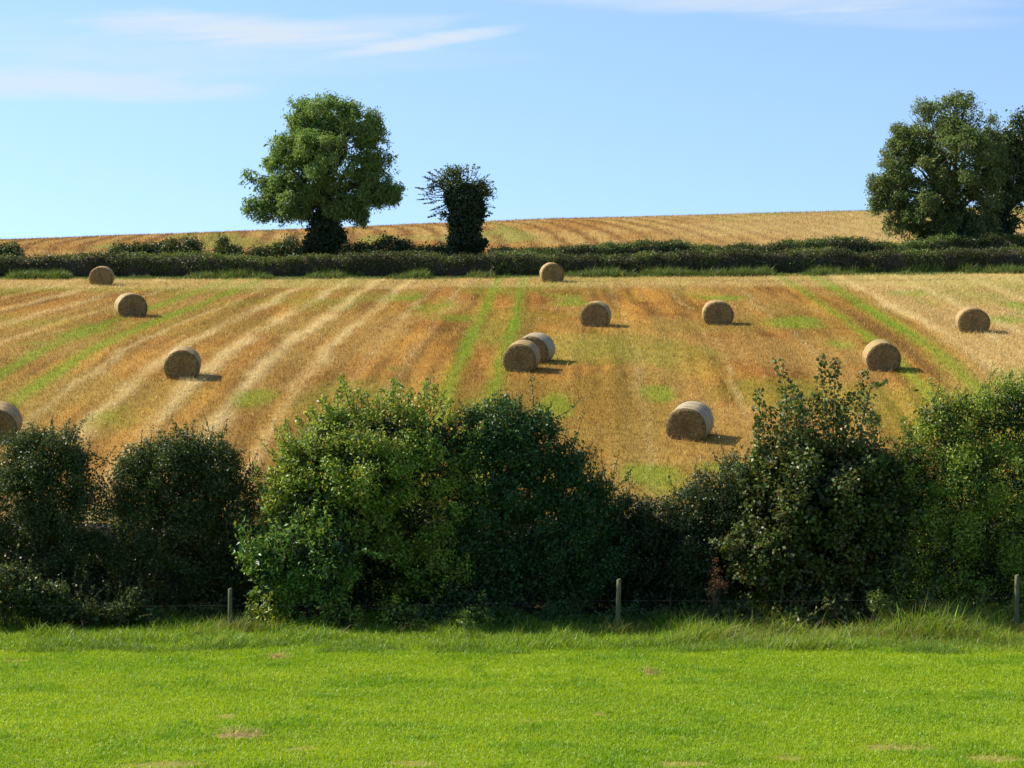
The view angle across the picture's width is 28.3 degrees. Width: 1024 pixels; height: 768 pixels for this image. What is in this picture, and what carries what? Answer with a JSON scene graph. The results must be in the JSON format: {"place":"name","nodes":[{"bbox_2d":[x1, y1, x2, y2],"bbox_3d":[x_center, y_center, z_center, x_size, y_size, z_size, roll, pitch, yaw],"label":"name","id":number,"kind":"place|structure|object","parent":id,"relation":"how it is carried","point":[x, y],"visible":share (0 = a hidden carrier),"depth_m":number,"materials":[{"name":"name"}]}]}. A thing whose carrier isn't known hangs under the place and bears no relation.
{"place":"outdoors","nodes":[
{"label":"outdoors","id":0,"kind":"place"},
{"bbox_2d":[0,259,1023,279],"bbox_3d":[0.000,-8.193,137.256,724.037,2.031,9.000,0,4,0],"label":"hedge bank","id":1,"kind":"structure","parent":0,"point":[496,275],"depth_m":133.40,"materials":[{"name":"green plant"}]},
{"bbox_2d":[0,238,27,259],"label":"hedge bush","id":2,"kind":"object","parent":1,"relation":"on","point":[14,248],"visible":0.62,"depth_m":137.35,"materials":[{"name":"green plant"}]},
{"bbox_2d":[102,239,169,256],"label":"hedge bush","id":3,"kind":"object","parent":1,"relation":"on","point":[143,247],"visible":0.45,"depth_m":137.28,"materials":[{"name":"green plant"}]},
{"bbox_2d":[148,233,206,257],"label":"hedge bush","id":4,"kind":"object","parent":1,"relation":"on","point":[191,244],"visible":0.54,"depth_m":137.30,"materials":[{"name":"green plant"}]},
{"bbox_2d":[209,232,248,257],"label":"hedge bush","id":5,"kind":"object","parent":1,"relation":"on","point":[224,241],"visible":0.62,"depth_m":137.41,"materials":[{"name":"green plant"}]},
{"bbox_2d":[244,231,306,261],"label":"hedge bush","id":6,"kind":"object","parent":1,"relation":"on","point":[288,246],"visible":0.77,"depth_m":137.23,"materials":[{"name":"green plant"}]},
{"bbox_2d":[238,88,407,258],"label":"ash tree","id":7,"kind":"object","parent":1,"relation":"on","point":[312,146],"visible":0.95,"depth_m":138.71,"materials":[{"name":"green plant"}]},
{"bbox_2d":[334,230,418,256],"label":"hedge bush","id":8,"kind":"object","parent":1,"relation":"on","point":[393,244],"visible":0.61,"depth_m":137.35,"materials":[{"name":"green plant"}]},
{"bbox_2d":[409,241,455,257],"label":"hedge bush","id":9,"kind":"object","parent":1,"relation":"on","point":[441,248],"visible":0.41,"depth_m":137.30,"materials":[{"name":"green plant"}]},
{"bbox_2d":[415,163,497,257],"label":"ivy clad tree","id":10,"kind":"object","parent":1,"relation":"on","point":[463,201],"visible":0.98,"depth_m":139.28,"materials":[{"name":"green plant"}]},
{"bbox_2d":[0,244,1023,276],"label":"clipped hedge","id":11,"kind":"object","parent":1,"relation":"on","point":[381,263],"visible":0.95,"depth_m":133.66,"materials":[{"name":"green plant"}]},
{"bbox_2d":[487,231,1023,258],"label":"rough hedge","id":12,"kind":"object","parent":1,"relation":"on","point":[861,244],"visible":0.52,"depth_m":137.11,"materials":[{"name":"green plant"}]},
{"bbox_2d":[863,88,1010,241],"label":"ash tree","id":13,"kind":"object","parent":1,"relation":"on","point":[944,196],"visible":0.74,"depth_m":139.59,"materials":[{"name":"green plant"}]},
{"bbox_2d":[0,271,1023,525],"bbox_3d":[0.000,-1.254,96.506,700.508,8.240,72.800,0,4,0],"label":"stubble field","id":14,"kind":"structure","parent":0,"point":[460,395],"depth_m":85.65,"materials":[{"name":"yellow plant"}]},
{"bbox_2d":[0,401,23,441],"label":"straw bale","id":15,"kind":"object","parent":14,"relation":"on","point":[10,414],"visible":0.77,"depth_m":71.19},
{"bbox_2d":[89,266,114,284],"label":"straw bale","id":16,"kind":"object","parent":14,"relation":"on","point":[103,275],"visible":0.88,"depth_m":126.09},
{"bbox_2d":[114,292,147,316],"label":"straw bale","id":17,"kind":"object","parent":14,"relation":"on","point":[128,304],"visible":0.94,"depth_m":103.08},
{"bbox_2d":[163,345,200,378],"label":"straw bale","id":18,"kind":"object","parent":14,"relation":"on","point":[182,361],"visible":0.98,"depth_m":81.46},
{"bbox_2d":[502,339,540,371],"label":"straw bale","id":19,"kind":"object","parent":14,"relation":"on","point":[521,355],"visible":1,"depth_m":82.98},
{"bbox_2d":[519,332,555,363],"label":"straw bale","id":20,"kind":"object","parent":14,"relation":"on","point":[544,343],"visible":0.47,"depth_m":85.12},
{"bbox_2d":[539,262,564,282],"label":"straw bale","id":21,"kind":"object","parent":14,"relation":"on","point":[551,271],"visible":0.94,"depth_m":127.34},
{"bbox_2d":[580,301,611,326],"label":"straw bale","id":22,"kind":"object","parent":14,"relation":"on","point":[596,313],"visible":0.96,"depth_m":98.60},
{"bbox_2d":[665,399,714,440],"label":"straw bale","id":23,"kind":"object","parent":14,"relation":"on","point":[693,420],"visible":1,"depth_m":71.50},
{"bbox_2d":[702,299,733,324],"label":"straw bale","id":24,"kind":"object","parent":14,"relation":"on","point":[718,312],"visible":0.98,"depth_m":99.60},
{"bbox_2d":[862,338,901,370],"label":"straw bale","id":25,"kind":"object","parent":14,"relation":"on","point":[882,354],"visible":1,"depth_m":83.22},
{"bbox_2d":[954,306,990,332],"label":"straw bale","id":26,"kind":"object","parent":14,"relation":"on","point":[972,319],"visible":0.98,"depth_m":95.30},
{"bbox_2d":[0,586,1023,654],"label":"verge grass","id":27,"kind":"structure","parent":0,"point":[985,628],"depth_m":51.92,"materials":[{"name":"green plant"}]},
{"bbox_2d":[0,594,1023,767],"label":"meadow","id":28,"kind":"structure","parent":0,"point":[601,608],"depth_m":40.12,"materials":[{"name":"green plant"}]},
{"bbox_2d":[0,538,47,629],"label":"bramble","id":29,"kind":"object","parent":28,"relation":"on","point":[5,598],"visible":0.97,"depth_m":53.51,"materials":[{"name":"green plant"}]},
{"bbox_2d":[0,553,113,627],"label":"bramble","id":30,"kind":"object","parent":28,"relation":"on","point":[56,608],"visible":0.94,"depth_m":53.67,"materials":[{"name":"green plant"}]},
{"bbox_2d":[0,414,126,626],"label":"hawthorn bush","id":31,"kind":"object","parent":28,"relation":"on","point":[35,468],"visible":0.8,"depth_m":55.12,"materials":[{"name":"green plant"}]},
{"bbox_2d":[87,569,160,627],"bbox_3d":[-10.333,5.792,53.764,2.063,1.808,1.762,-1,4,-20],"label":"bramble","id":32,"kind":"object","parent":28,"relation":"on","point":[124,610],"visible":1,"depth_m":53.75,"materials":[{"name":"green plant"}]},
{"bbox_2d":[81,409,302,623],"bbox_3d":[-8.807,3.828,55.474,6.248,6.293,3.726,0,4,0],"label":"hawthorn bush","id":33,"kind":"object","parent":28,"relation":"on","point":[171,498],"visible":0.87,"depth_m":55.48,"materials":[{"name":"green plant"}]},
{"bbox_2d":[193,724,264,739],"bbox_3d":[-5.072,6.301,36.880,1.550,0.334,1.386,1,4,12],"label":"hay wisp","id":34,"kind":"object","parent":28,"relation":"on","point":[239,734],"visible":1,"depth_m":36.87,"materials":[{"name":"plant"}]},
{"bbox_2d":[259,650,292,658],"bbox_3d":[-5.594,6.372,47.925,0.933,0.276,0.696,0,4,0],"label":"hay wisp","id":35,"kind":"object","parent":28,"relation":"on","point":[276,655],"visible":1,"depth_m":47.92,"materials":[{"name":"plant"}]},
{"bbox_2d":[228,490,385,621],"bbox_3d":[-5.465,4.696,54.037,4.128,3.710,1.936,-1,4,-9],"label":"elder bush","id":36,"kind":"object","parent":28,"relation":"on","point":[298,584],"visible":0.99,"depth_m":53.80,"materials":[{"name":"green plant"}]},
{"bbox_2d":[234,372,506,630],"bbox_3d":[-3.788,3.376,54.938,7.337,7.370,4.544,0,4,0],"label":"elder bush","id":37,"kind":"object","parent":28,"relation":"on","point":[338,450],"visible":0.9,"depth_m":54.78,"materials":[{"name":"green plant"}]},
{"bbox_2d":[458,606,475,635],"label":"nettle clump","id":38,"kind":"object","parent":28,"relation":"on","point":[469,620],"visible":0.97,"depth_m":52.04,"materials":[{"name":"green plant"}]},
{"bbox_2d":[0,500,1022,595],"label":"overgrown hedge","id":39,"kind":"object","parent":28,"relation":"on","point":[100,567],"visible":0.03,"depth_m":57.10,"materials":[{"name":"green plant"}]},
{"bbox_2d":[406,376,654,629],"bbox_3d":[0.545,3.426,55.016,6.791,7.259,4.164,0,4,0],"label":"blackthorn bush","id":40,"kind":"object","parent":28,"relation":"on","point":[518,453],"visible":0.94,"depth_m":55.11,"materials":[{"name":"green plant"}]},
{"bbox_2d":[210,574,1022,628],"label":"wire fence","id":41,"kind":"object","parent":28,"relation":"on","point":[1016,602],"visible":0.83,"depth_m":53.14,"materials":[{"name":"grey wood"}]},
{"bbox_2d":[639,664,664,674],"bbox_3d":[3.016,6.375,45.527,1.028,0.310,0.642,2,4,25],"label":"hay wisp","id":42,"kind":"object","parent":28,"relation":"on","point":[649,671],"visible":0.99,"depth_m":45.45,"materials":[{"name":"plant"}]},
{"bbox_2d":[589,472,715,613],"bbox_3d":[3.766,4.632,56.025,3.871,4.291,2.406,-1,4,-10],"label":"hawthorn bush","id":43,"kind":"object","parent":28,"relation":"on","point":[655,540],"visible":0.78,"depth_m":55.62,"materials":[{"name":"green plant"}]},
{"bbox_2d":[644,435,786,625],"bbox_3d":[5.562,4.223,55.049,4.276,5.619,3.730,0,4,0],"label":"hawthorn bush","id":44,"kind":"object","parent":28,"relation":"on","point":[717,505],"visible":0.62,"depth_m":55.37,"materials":[{"name":"green plant"}]},
{"bbox_2d":[706,557,728,624],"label":"dock plant","id":45,"kind":"object","parent":28,"relation":"on","point":[717,583],"visible":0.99,"depth_m":53.40,"materials":[{"name":"brown plant"}]},
{"bbox_2d":[699,353,942,629],"bbox_3d":[8.200,3.193,54.748,7.190,8.028,3.904,0,4,0],"label":"sycamore bush","id":46,"kind":"object","parent":28,"relation":"on","point":[834,504],"visible":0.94,"depth_m":54.67,"materials":[{"name":"green plant"}]},
{"bbox_2d":[865,589,893,624],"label":"nettle clump","id":47,"kind":"object","parent":28,"relation":"on","point":[879,596],"visible":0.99,"depth_m":53.01,"materials":[{"name":"green plant"}]},
{"bbox_2d":[841,361,1023,626],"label":"willow bush","id":48,"kind":"object","parent":28,"relation":"on","point":[956,519],"visible":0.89,"depth_m":55.11,"materials":[{"name":"green plant"}]},
{"bbox_2d":[0,206,1023,257],"bbox_3d":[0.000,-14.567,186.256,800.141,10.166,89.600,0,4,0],"label":"field","id":49,"kind":"structure","parent":0,"point":[810,227],"depth_m":169.16,"materials":[{"name":"yellow plant"}]},
{"bbox_2d":[969,105,1023,234],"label":"dark tree","id":50,"kind":"object","parent":49,"relation":"on","point":[1010,194],"visible":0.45,"depth_m":141.84,"materials":[{"name":"green plant"}]},
{"bbox_2d":[0,0,1023,239],"label":"sky","id":51,"kind":"structure","parent":0,"point":[117,117],"materials":[{"name":"blue"}]}
]}

